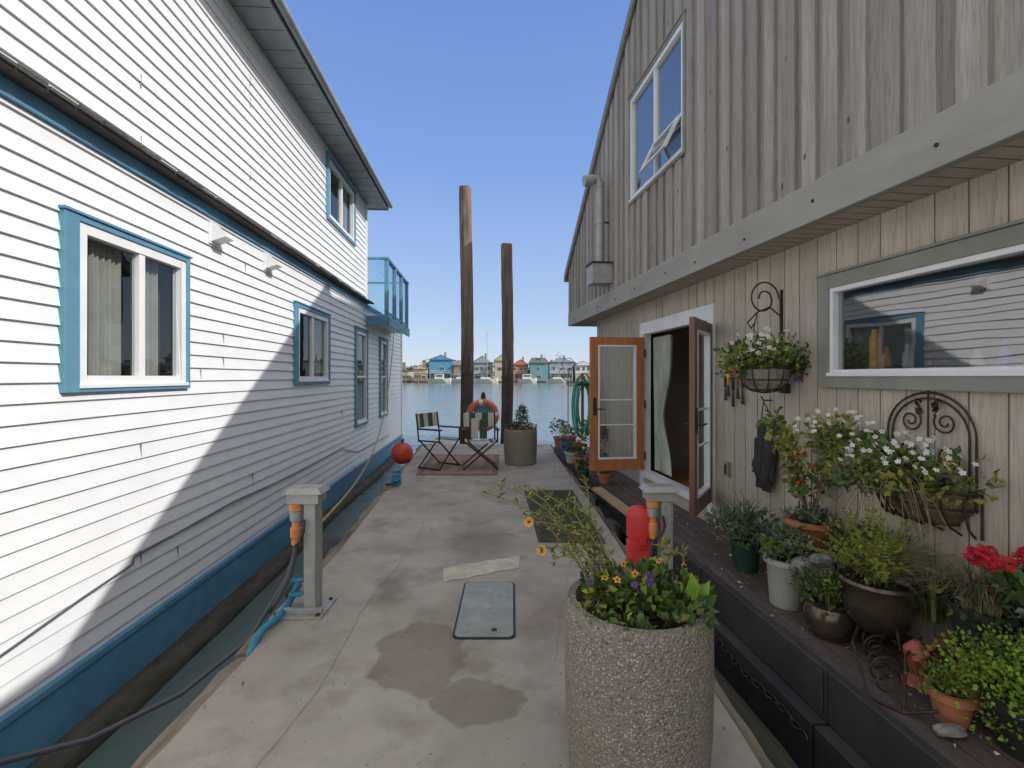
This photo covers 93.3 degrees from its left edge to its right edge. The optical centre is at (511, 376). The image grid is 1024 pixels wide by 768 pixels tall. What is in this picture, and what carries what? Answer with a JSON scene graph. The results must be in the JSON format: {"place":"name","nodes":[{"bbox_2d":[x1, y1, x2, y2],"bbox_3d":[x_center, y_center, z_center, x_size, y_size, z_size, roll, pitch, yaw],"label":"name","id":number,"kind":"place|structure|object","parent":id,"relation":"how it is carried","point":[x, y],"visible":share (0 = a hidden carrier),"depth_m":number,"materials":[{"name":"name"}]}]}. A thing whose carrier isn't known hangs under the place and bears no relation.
{"place":"outdoors","nodes":[
{"label":"outdoors","id":0,"kind":"place"},
{"bbox_2d":[139,74,401,564],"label":"siding joints","id":1,"kind":"object","parent":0,"point":[366,251],"visible":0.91,"depth_m":9.60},
{"bbox_2d":[76,382,588,767],"bbox_3d":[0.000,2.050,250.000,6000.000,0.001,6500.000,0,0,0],"label":"river water","id":2,"kind":"structure","parent":0,"point":[127,745],"depth_m":7.00,"materials":[{"name":"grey liquid"}]},
{"bbox_2d":[26,456,394,767],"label":"float logs","id":3,"kind":"object","parent":2,"relation":"on","point":[137,692],"visible":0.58,"depth_m":3.37,"materials":[{"name":"wood"}]},
{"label":"walls","id":4,"kind":"object","parent":3,"relation":"on","visible":0},
{"bbox_2d":[0,0,400,715],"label":"siding","id":5,"kind":"object","parent":4,"relation":"attached to","point":[92,496],"visible":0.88,"depth_m":3.50,"materials":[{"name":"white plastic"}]},
{"bbox_2d":[57,204,192,392],"bbox_3d":[-2.530,-0.427,3.240,0.148,1.041,1.170,0,0,0],"label":"sliding window","id":6,"kind":"structure","parent":5,"relation":"attached to","point":[78,228],"depth_m":3.00,"materials":[{"name":"blue paint"}]},
{"bbox_2d":[87,238,172,375],"bbox_3d":[-2.709,-0.420,3.261,0.331,0.970,1.044,0,0,0],"label":"sliding window interior","id":7,"kind":"object","parent":6,"relation":"in","point":[109,310],"visible":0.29,"depth_m":3.45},
{"bbox_2d":[0,52,373,303],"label":"ledge roof","id":8,"kind":"structure","parent":5,"relation":"attached to","point":[26,79],"depth_m":3.10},
{"bbox_2d":[0,435,388,657],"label":"wall cable","id":9,"kind":"object","parent":5,"relation":"attached to","point":[60,613],"depth_m":3.17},
{"bbox_2d":[207,221,233,247],"bbox_3d":[-2.524,-1.230,4.191,0.157,0.180,0.172,0,0,0],"label":"vent hood","id":10,"kind":"object","parent":5,"relation":"attached to","point":[218,236],"visible":1,"depth_m":4.13,"materials":[{"name":"white plastic"}]},
{"bbox_2d":[262,253,281,272],"bbox_3d":[-2.585,-1.230,5.221,0.157,0.180,0.172,0,0,0],"label":"vent hood","id":11,"kind":"object","parent":5,"relation":"attached to","point":[269,263],"visible":1,"depth_m":5.16,"materials":[{"name":"white plastic"}]},
{"bbox_2d":[293,300,330,384],"bbox_3d":[-2.732,-0.417,6.634,0.159,1.051,1.382,0,0,0],"label":"sliding window","id":12,"kind":"structure","parent":5,"relation":"attached to","point":[310,312],"depth_m":6.59,"materials":[{"name":"blue paint"}]},
{"bbox_2d":[300,314,322,375],"bbox_3d":[-2.910,-0.410,6.643,0.342,0.950,1.231,0,0,0],"label":"sliding window interior","id":13,"kind":"object","parent":12,"relation":"in","point":[304,346],"visible":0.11,"depth_m":7.12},
{"bbox_2d":[325,151,356,246],"bbox_3d":[-2.814,-2.857,7.986,0.082,1.001,1.617,0,0,-3],"label":"window","id":14,"kind":"structure","parent":5,"relation":"attached to","point":[337,171],"depth_m":7.95,"materials":[{"name":"blue paint"}]},
{"bbox_2d":[330,169,349,234],"bbox_3d":[-2.990,-2.850,7.975,0.270,0.900,1.432,0,0,-3],"label":"window interior","id":15,"kind":"object","parent":14,"relation":"attached to","point":[334,196],"depth_m":8.54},
{"bbox_2d":[354,326,368,427],"bbox_3d":[-2.889,0.003,9.251,0.082,1.861,0.966,0,0,-3],"label":"tall window","id":16,"kind":"structure","parent":5,"relation":"attached to","point":[360,331],"depth_m":9.53,"materials":[{"name":"blue paint"}]},
{"bbox_2d":[357,335,362,419],"bbox_3d":[-3.065,0.010,9.240,0.270,1.740,0.781,0,0,-3],"label":"tall window interior","id":17,"kind":"object","parent":16,"relation":"attached to","point":[359,380],"depth_m":9.63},
{"bbox_2d":[379,337,388,417],"bbox_3d":[-3.012,0.018,11.311,0.082,1.831,0.906,0,0,-3],"label":"tall window","id":18,"kind":"structure","parent":5,"relation":"attached to","point":[384,341],"depth_m":11.61,"materials":[{"name":"blue paint"}]},
{"bbox_2d":[381,344,383,411],"bbox_3d":[-3.188,0.025,11.300,0.270,1.710,0.721,0,0,-3],"label":"tall window interior","id":19,"kind":"object","parent":18,"relation":"attached to","point":[382,379],"depth_m":11.56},
{"bbox_2d":[0,74,402,767],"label":"blue trim boards","id":20,"kind":"object","parent":4,"relation":"attached to","point":[54,710],"depth_m":3.21,"materials":[{"name":"paint"}]},
{"bbox_2d":[228,0,388,210],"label":"roof","id":21,"kind":"structure","parent":4,"relation":"on","point":[264,23],"depth_m":5.74,"materials":[{"name":"wood"}]},
{"bbox_2d":[274,0,392,207],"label":"gutter","id":22,"kind":"object","parent":21,"relation":"attached to","point":[286,14],"visible":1,"depth_m":5.75,"materials":[{"name":"metal"}]},
{"bbox_2d":[365,257,409,336],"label":"balcony","id":23,"kind":"structure","parent":4,"relation":"attached to","point":[386,322],"depth_m":10.53,"materials":[{"name":"blue paint"}]},
{"bbox_2d":[322,325,394,572],"bbox_3d":[-1.942,0.091,6.939,0.116,2.634,7.081,0,0,-9],"label":"yellow rope","id":24,"kind":"object","parent":23,"relation":"attached to","point":[333,509],"visible":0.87,"depth_m":5.93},
{"bbox_2d":[427,374,451,382],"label":"moored motorboat","id":25,"kind":"object","parent":2,"relation":"on","point":[439,378],"visible":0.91,"depth_m":159.30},
{"bbox_2d":[451,364,460,382],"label":"moored sailboat","id":26,"kind":"object","parent":2,"relation":"on","point":[457,380],"visible":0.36,"depth_m":160.39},
{"bbox_2d":[459,185,473,443],"bbox_3d":[-1.091,-0.516,11.494,0.368,8.032,0.315,0,0,0],"label":"wooden piling","id":27,"kind":"object","parent":2,"relation":"in","point":[467,318],"visible":0.56,"depth_m":11.37,"materials":[{"name":"brown wood"}]},
{"bbox_2d":[474,332,498,382],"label":"moored sailboat","id":28,"kind":"object","parent":2,"relation":"on","point":[486,380],"visible":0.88,"depth_m":151.43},
{"bbox_2d":[405,368,588,382],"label":"distant pilings","id":29,"kind":"object","parent":2,"relation":"in","point":[418,375],"visible":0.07,"depth_m":164.71,"materials":[{"name":"brown wood"}]},
{"bbox_2d":[500,243,513,443],"bbox_3d":[-0.138,0.094,12.003,0.361,6.813,0.298,0,0,0],"label":"wooden piling","id":30,"kind":"object","parent":2,"relation":"in","point":[507,336],"visible":0.66,"depth_m":11.88,"materials":[{"name":"brown wood"}]},
{"bbox_2d":[518,374,536,382],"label":"moored motorboat","id":31,"kind":"object","parent":2,"relation":"on","point":[526,378],"visible":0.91,"depth_m":159.30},
{"bbox_2d":[545,355,569,382],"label":"moored sailboat","id":32,"kind":"object","parent":2,"relation":"on","point":[557,380],"visible":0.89,"depth_m":159.40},
{"bbox_2d":[554,447,1023,767],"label":"house float deck","id":33,"kind":"structure","parent":2,"relation":"on","point":[801,672],"depth_m":2.45,"materials":[{"name":"brown wood"}]},
{"bbox_2d":[131,444,774,767],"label":"floating dock","id":34,"kind":"object","parent":33,"relation":"attached to","point":[352,678],"visible":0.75,"depth_m":2.54,"materials":[{"name":"concrete"}]},
{"bbox_2d":[245,577,303,656],"bbox_3d":[-1.400,1.439,2.929,0.178,0.343,0.593,0,0,9],"label":"blue water hose","id":35,"kind":"object","parent":34,"relation":"on","point":[294,593],"visible":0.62,"depth_m":2.94,"materials":[{"name":"plastic"}]},
{"bbox_2d":[268,484,336,619],"bbox_3d":[-1.361,1.099,3.120,0.363,0.799,0.280,0,0,0],"label":"utility pedestal","id":36,"kind":"object","parent":34,"relation":"on","point":[312,603],"visible":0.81,"depth_m":3.05,"materials":[{"name":"metal"}]},
{"bbox_2d":[0,545,299,765],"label":"power cable","id":37,"kind":"object","parent":36,"relation":"attached to","point":[56,747],"visible":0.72,"depth_m":2.54,"materials":[{"name":"rubber"}]},
{"bbox_2d":[285,536,341,597],"bbox_3d":[-1.742,1.711,4.369,0.257,0.346,0.930,0,0,6],"label":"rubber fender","id":38,"kind":"object","parent":34,"relation":"attached to","point":[329,543],"visible":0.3,"depth_m":4.48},
{"bbox_2d":[386,466,401,485],"bbox_3d":[-1.738,1.436,7.558,0.193,0.366,2.126,0,0,-7],"label":"mooring rope","id":39,"kind":"object","parent":34,"relation":"on","point":[396,481],"visible":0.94,"depth_m":6.61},
{"bbox_2d":[391,438,412,463],"bbox_3d":[-1.990,1.344,8.750,0.400,0.472,0.400,0,0,0],"label":"mooring buoy","id":40,"kind":"object","parent":34,"relation":"on","point":[402,452],"visible":1,"depth_m":8.62,"materials":[{"name":"red plastic"}]},
{"bbox_2d":[416,454,499,474],"bbox_3d":[-0.885,1.494,8.325,1.330,0.011,1.950,0,0,0],"label":"outdoor rug","id":41,"kind":"object","parent":34,"relation":"on","point":[480,465],"visible":0.81,"depth_m":8.12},
{"bbox_2d":[415,411,460,470],"bbox_3d":[-1.226,1.044,8.015,0.561,0.892,0.596,0,0,30],"label":"director chair","id":42,"kind":"object","parent":41,"relation":"on","point":[427,419],"visible":0.98,"depth_m":8.07,"materials":[{"name":"metal"}]},
{"bbox_2d":[461,412,499,469],"bbox_3d":[-0.534,1.044,7.980,0.596,0.892,0.561,0,0,-8],"label":"director chair","id":43,"kind":"object","parent":41,"relation":"on","point":[474,421],"visible":1,"depth_m":8.07,"materials":[{"name":"fabric"}]},
{"bbox_2d":[204,457,724,739],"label":"fallen leaves","id":44,"kind":"object","parent":34,"relation":"on","point":[305,620],"visible":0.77,"depth_m":2.95,"materials":[{"name":"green plant"}]},
{"bbox_2d":[466,392,499,446],"bbox_3d":[-0.620,0.915,10.375,0.711,1.170,0.270,0,0,0],"label":"life ring stand","id":45,"kind":"object","parent":34,"relation":"on","point":[487,406],"visible":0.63,"depth_m":10.28,"materials":[{"name":"orange plastic"}]},
{"bbox_2d":[452,582,514,638],"bbox_3d":[-0.163,1.492,3.140,0.365,0.014,0.760,0,0,0],"label":"utility hatch cover","id":46,"kind":"object","parent":34,"relation":"on","point":[486,610],"visible":1,"depth_m":3.06,"materials":[{"name":"metal"}]},
{"bbox_2d":[503,403,537,465],"bbox_3d":[0.152,0.970,8.400,0.612,1.061,0.579,0,0,0],"label":"aggregate planter","id":47,"kind":"object","parent":34,"relation":"on","point":[520,443],"visible":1,"depth_m":8.18,"materials":[{"name":"concrete"}]},
{"bbox_2d":[524,490,605,543],"bbox_3d":[0.500,1.490,5.345,0.680,0.018,2.010,0,0,0],"label":"doormat","id":48,"kind":"object","parent":34,"relation":"on","point":[543,534],"visible":0.51,"depth_m":5.16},
{"bbox_2d":[479,475,718,767],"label":"aggregate planter","id":49,"kind":"object","parent":34,"relation":"on","point":[639,664],"visible":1,"depth_m":1.69,"materials":[{"name":"concrete"}]},
{"bbox_2d":[586,493,621,540],"bbox_3d":[1.026,1.597,5.555,0.226,0.244,1.548,0,0,0],"label":"rubber fender","id":50,"kind":"object","parent":34,"relation":"attached to","point":[612,524],"visible":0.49,"depth_m":4.94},
{"bbox_2d":[626,505,652,565],"bbox_3d":[0.900,1.208,3.409,0.180,0.585,0.167,0,0,0],"label":"fire extinguisher case","id":51,"kind":"object","parent":34,"relation":"on","point":[638,545],"visible":0.71,"depth_m":3.36,"materials":[{"name":"red plastic"}]},
{"bbox_2d":[639,483,680,578],"bbox_3d":[0.985,1.127,3.400,0.347,0.734,0.177,0,0,0],"label":"utility pedestal","id":52,"kind":"object","parent":34,"relation":"on","point":[660,498],"visible":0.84,"depth_m":3.35,"materials":[{"name":"metal"}]},
{"bbox_2d":[714,666,797,767],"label":"floating log","id":53,"kind":"object","parent":34,"relation":"attached to","point":[775,752],"visible":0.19,"depth_m":2.28,"materials":[{"name":"wood"}]},
{"bbox_2d":[561,358,573,443],"bbox_3d":[0.949,0.537,8.198,0.231,1.726,0.233,0,0,-24],"label":"garden wind spinner","id":54,"kind":"object","parent":33,"relation":"on","point":[568,379],"visible":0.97,"depth_m":8.20,"materials":[{"name":"red metal"}]},
{"bbox_2d":[559,433,576,450],"bbox_3d":[1.050,1.222,9.082,0.300,0.356,0.297,0,0,0],"label":"cooler box","id":55,"kind":"object","parent":33,"relation":"on","point":[562,438],"visible":0.34,"depth_m":8.98,"materials":[{"name":"grey plastic"}]},
{"bbox_2d":[571,373,588,454],"bbox_3d":[1.141,0.688,7.718,0.371,1.505,0.237,0,0,0],"label":"garden hose on stand","id":56,"kind":"object","parent":33,"relation":"on","point":[583,382],"visible":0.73,"depth_m":7.73,"materials":[{"name":"rubber"}]},
{"bbox_2d":[548,418,612,483],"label":"potted patio plants","id":57,"kind":"object","parent":33,"relation":"on","point":[571,450],"visible":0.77,"depth_m":7.53,"materials":[{"name":"green plant"}]},
{"bbox_2d":[592,487,629,515],"bbox_3d":[1.115,1.367,5.324,0.125,0.035,1.247,0,0,-7],"label":"loose plank","id":58,"kind":"object","parent":33,"relation":"on","point":[613,501],"visible":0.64,"depth_m":5.32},
{"bbox_2d":[640,303,714,522],"bbox_3d":[1.815,0.353,5.411,0.338,2.094,1.772,0,0,0],"label":"door frame","id":59,"kind":"object","parent":33,"relation":"on","point":[706,313],"visible":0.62,"depth_m":5.34,"materials":[{"name":"wood"}]},
{"bbox_2d":[589,337,645,470],"bbox_3d":[1.333,0.338,6.071,0.720,1.675,0.191,0,0,0],"label":"french door","id":60,"kind":"structure","parent":59,"relation":"attached to","point":[597,462],"depth_m":6.08,"materials":[{"name":"brown wood"}]},
{"bbox_2d":[683,317,710,518],"bbox_3d":[1.684,0.338,4.318,0.462,1.675,0.623,0,0,0],"label":"french door","id":61,"kind":"structure","parent":59,"relation":"attached to","point":[699,500],"depth_m":4.09,"materials":[{"name":"brown wood"}]},
{"bbox_2d":[651,327,703,470],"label":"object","id":62,"kind":"structure","parent":33,"relation":"on","point":[679,404],"depth_m":6.52,"materials":[{"name":"fabric"}]},
{"bbox_2d":[700,490,788,572],"bbox_3d":[1.680,1.130,3.527,0.620,0.539,0.623,0,0,0],"label":"potted sage","id":63,"kind":"object","parent":33,"relation":"on","point":[742,541],"visible":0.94,"depth_m":3.44,"materials":[{"name":"plant"}]},
{"bbox_2d":[714,634,808,741],"bbox_3d":[1.352,1.700,2.713,0.044,0.071,0.907,0,0,-5],"label":"mooring chain","id":64,"kind":"object","parent":33,"relation":"attached to","point":[791,720],"visible":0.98,"depth_m":2.60,"materials":[{"name":"metal"}]},
{"bbox_2d":[757,520,819,610],"bbox_3d":[1.698,1.142,2.976,0.361,0.516,0.351,0,0,25],"label":"potted succulent","id":65,"kind":"object","parent":33,"relation":"on","point":[783,595],"visible":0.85,"depth_m":2.92,"materials":[{"name":"ceramic"}]},
{"bbox_2d":[755,406,849,601],"bbox_3d":[1.853,0.797,3.137,0.551,1.207,0.507,0,0,0],"label":"potted vine","id":66,"kind":"object","parent":33,"relation":"on","point":[798,482],"visible":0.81,"depth_m":3.11,"materials":[{"name":"plant"}]},
{"bbox_2d":[597,160,1023,644],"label":"wall boards","id":67,"kind":"object","parent":33,"relation":"on","point":[991,199],"depth_m":3.05,"materials":[{"name":"wood"}]},
{"bbox_2d":[724,366,744,406],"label":"hanging garden tools","id":68,"kind":"object","parent":67,"relation":"attached to","point":[726,384],"visible":0.59,"depth_m":4.19,"materials":[{"name":"metal"}]},
{"bbox_2d":[724,384,790,475],"bbox_3d":[1.961,0.465,3.930,0.040,0.830,0.816,0,0,-7],"label":"wall outlet","id":69,"kind":"object","parent":67,"relation":"attached to","point":[727,465],"depth_m":4.28,"materials":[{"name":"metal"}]},
{"bbox_2d":[713,282,811,392],"bbox_3d":[1.802,-0.295,3.455,0.593,0.828,0.629,0,0,-45],"label":"hanging flower basket","id":70,"kind":"object","parent":67,"relation":"attached to","point":[755,371],"visible":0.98,"depth_m":3.39,"materials":[{"name":"metal"}]},
{"bbox_2d":[751,396,778,492],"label":"hanging gloves","id":71,"kind":"object","parent":67,"relation":"hanging from","point":[764,462],"visible":0.94,"depth_m":3.67,"materials":[{"name":"fabric"}]},
{"bbox_2d":[793,391,1006,548],"bbox_3d":[2.015,0.411,2.588,0.785,0.754,1.034,0,0,0],"label":"wall flower basket","id":72,"kind":"object","parent":67,"relation":"attached to","point":[928,503],"visible":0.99,"depth_m":2.42,"materials":[{"name":"green plant"}]},
{"bbox_2d":[815,218,1023,392],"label":"picture window","id":73,"kind":"structure","parent":67,"relation":"attached to","point":[995,242],"depth_m":2.54,"materials":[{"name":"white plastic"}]},
{"bbox_2d":[842,253,1023,369],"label":"picture window interior","id":74,"kind":"object","parent":67,"relation":"attached to","point":[956,317],"visible":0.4,"depth_m":2.72,"materials":[{"name":"glass"}]},
{"bbox_2d":[848,329,1013,369],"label":"window sill items","id":75,"kind":"object","parent":74,"relation":"attached to","point":[1005,356],"depth_m":2.75,"materials":[{"name":"brown glass"}]},
{"bbox_2d":[790,552,841,602],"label":"garden rocks","id":76,"kind":"object","parent":33,"relation":"on","point":[818,561],"visible":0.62,"depth_m":2.80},
{"bbox_2d":[787,565,862,641],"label":"potted herbs","id":77,"kind":"object","parent":33,"relation":"on","point":[827,617],"visible":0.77,"depth_m":2.57,"materials":[{"name":"brown metal"}]},
{"bbox_2d":[774,489,974,672],"bbox_3d":[1.858,0.998,2.450,0.727,0.815,0.764,0,0,-35],"label":"potted fern","id":78,"kind":"object","parent":33,"relation":"on","point":[884,606],"visible":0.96,"depth_m":2.40,"materials":[{"name":"green plant"}]},
{"bbox_2d":[851,624,938,714],"bbox_3d":[1.738,1.315,2.230,0.286,0.160,0.525,0,0,34],"label":"iron scroll plant stand","id":79,"kind":"object","parent":33,"relation":"on","point":[886,677],"visible":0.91,"depth_m":2.17,"materials":[{"name":"metal"}]},
{"bbox_2d":[822,520,1023,677],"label":"potted trailing plant","id":80,"kind":"object","parent":33,"relation":"on","point":[934,611],"visible":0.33,"depth_m":2.35,"materials":[{"name":"green plant"}]},
{"bbox_2d":[901,639,956,690],"bbox_3d":[1.854,1.294,2.170,0.252,0.211,0.181,0,0,0],"label":"red metal ornament","id":81,"kind":"object","parent":33,"relation":"on","point":[914,645],"visible":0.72,"depth_m":2.17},
{"bbox_2d":[904,646,980,729],"bbox_3d":[1.762,1.266,1.963,0.251,0.268,0.216,0,0,-21],"label":"potted groundcover","id":82,"kind":"object","parent":33,"relation":"on","point":[943,691],"visible":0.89,"depth_m":1.94,"materials":[{"name":"ceramic"}]},
{"bbox_2d":[864,548,1023,713],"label":"potted dry grass","id":83,"kind":"object","parent":33,"relation":"on","point":[965,625],"depth_m":2.07,"materials":[{"name":"plant"}]},
{"bbox_2d":[932,723,967,737],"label":"garden rocks","id":84,"kind":"object","parent":33,"relation":"on","point":[954,730],"visible":1,"depth_m":1.87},
{"bbox_2d":[925,618,1023,762],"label":"potted lime shrub","id":85,"kind":"object","parent":33,"relation":"on","point":[1001,696],"visible":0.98,"depth_m":1.84,"materials":[{"name":"green plant"}]},
{"bbox_2d":[962,543,1023,633],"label":"potted geranium","id":86,"kind":"object","parent":33,"relation":"on","point":[1004,574],"visible":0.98,"depth_m":1.94,"materials":[{"name":"plant"}]},
{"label":"rear storeys","id":87,"kind":"object","parent":33,"relation":"on","visible":0},
{"bbox_2d":[564,1,635,274],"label":"roof","id":88,"kind":"structure","parent":87,"relation":"on","point":[600,125],"depth_m":6.78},
{"bbox_2d":[564,0,635,281],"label":"rake trim","id":89,"kind":"structure","parent":88,"relation":"attached to","point":[616,70],"depth_m":6.73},
{"bbox_2d":[651,327,703,489],"bbox_3d":[3.016,0.228,5.578,2.370,2.055,2.066,0,0,-7],"label":"room","id":90,"kind":"object","parent":87,"relation":"attached to","point":[680,476],"depth_m":6.53,"materials":[{"name":"fabric"}]},
{"bbox_2d":[568,67,1023,326],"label":"overhang beam","id":91,"kind":"structure","parent":87,"relation":"attached to","point":[988,118],"depth_m":2.52,"materials":[{"name":"wood"}]},
{"bbox_2d":[574,143,938,318],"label":"beam bolts","id":92,"kind":"object","parent":91,"relation":"attached to","point":[934,145],"visible":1,"depth_m":2.87,"materials":[{"name":"metal"}]},
{"bbox_2d":[575,137,1023,324],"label":"soffit","id":93,"kind":"structure","parent":91,"relation":"attached to","point":[1007,154],"depth_m":2.75,"materials":[{"name":"grey wood"}]},
{"bbox_2d":[569,0,1023,312],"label":"wall boards","id":94,"kind":"object","parent":87,"relation":"attached to","point":[784,98],"depth_m":3.27,"materials":[{"name":"wood"}]},
{"bbox_2d":[582,174,612,286],"bbox_3d":[1.152,-2.007,6.596,0.372,1.494,0.323,0,0,-7],"label":"flue pipe","id":95,"kind":"object","parent":94,"relation":"attached to","point":[599,271],"visible":1,"depth_m":6.55,"materials":[{"name":"metal"}]},
{"bbox_2d":[627,8,686,205],"bbox_3d":[1.530,-2.728,5.171,0.082,1.321,1.456,0,0,-7],"label":"window","id":96,"kind":"structure","parent":94,"relation":"attached to","point":[676,33],"depth_m":5.14,"materials":[{"name":"white plastic"}]},
{"bbox_2d":[635,96,639,120],"bbox_3d":[1.549,-2.720,5.173,0.160,1.140,1.260,0,0,0],"label":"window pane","id":97,"kind":"object","parent":96,"relation":"attached to","point":[636,104],"visible":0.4,"depth_m":5.74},
{"bbox_2d":[637,38,680,190],"bbox_3d":[1.729,-2.720,5.196,0.320,1.240,1.371,0,0,-7],"label":"window interior","id":98,"kind":"object","parent":96,"relation":"attached to","point":[670,89],"depth_m":5.71,"materials":[{"name":"glass"}]},
{"bbox_2d":[639,115,680,172],"bbox_3d":[1.463,-2.307,4.822,0.178,0.306,0.595,0,0,-7],"label":"awning sash","id":99,"kind":"object","parent":96,"relation":"attached to","point":[659,144],"visible":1,"depth_m":4.77,"materials":[{"name":"white plastic"}]},
{"bbox_2d":[402,362,413,382],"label":"distant floating house","id":100,"kind":"structure","parent":0,"point":[410,376],"depth_m":176.05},
{"bbox_2d":[411,362,428,382],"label":"distant floating house","id":101,"kind":"structure","parent":0,"point":[423,374],"depth_m":169.49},
{"bbox_2d":[428,352,456,378],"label":"distant floating house","id":102,"kind":"structure","parent":0,"point":[440,364],"depth_m":172.12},
{"bbox_2d":[453,360,460,378],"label":"distant floating house","id":103,"kind":"structure","parent":0,"point":[457,371],"depth_m":170.41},
{"bbox_2d":[284,0,630,376],"label":"sky","id":104,"kind":"structure","parent":0,"point":[504,100],"materials":[{"name":"blue"}]},
{"bbox_2d":[474,353,492,378],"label":"distant floating house","id":105,"kind":"structure","parent":0,"point":[483,366],"depth_m":174.85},
{"bbox_2d":[493,354,501,382],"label":"distant floating house","id":106,"kind":"structure","parent":0,"point":[498,363],"depth_m":169.91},
{"bbox_2d":[513,357,528,382],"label":"distant floating house","id":107,"kind":"structure","parent":0,"point":[520,367],"depth_m":173.78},
{"bbox_2d":[528,355,548,382],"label":"distant floating house","id":108,"kind":"structure","parent":0,"point":[538,368],"depth_m":170.78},
{"bbox_2d":[548,355,573,382],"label":"distant floating house","id":109,"kind":"structure","parent":0,"point":[555,367],"depth_m":172.80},
{"bbox_2d":[573,361,588,382],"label":"distant floating house","id":110,"kind":"structure","parent":0,"point":[580,368],"depth_m":172.06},
{"bbox_2d":[653,334,672,475],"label":"door curtains","id":111,"kind":"object","parent":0,"point":[662,356],"depth_m":5.92,"materials":[{"name":"fabric"}]},
{"bbox_3d":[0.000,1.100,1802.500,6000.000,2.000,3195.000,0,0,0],"label":"far river bank","id":112,"kind":"structure","parent":0,"visible":0},
{"bbox_2d":[402,355,575,375],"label":"distant trees","id":113,"kind":"object","parent":112,"relation":"on","point":[411,368],"visible":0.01,"depth_m":219.13,"materials":[{"name":"green plant"}]}
]}

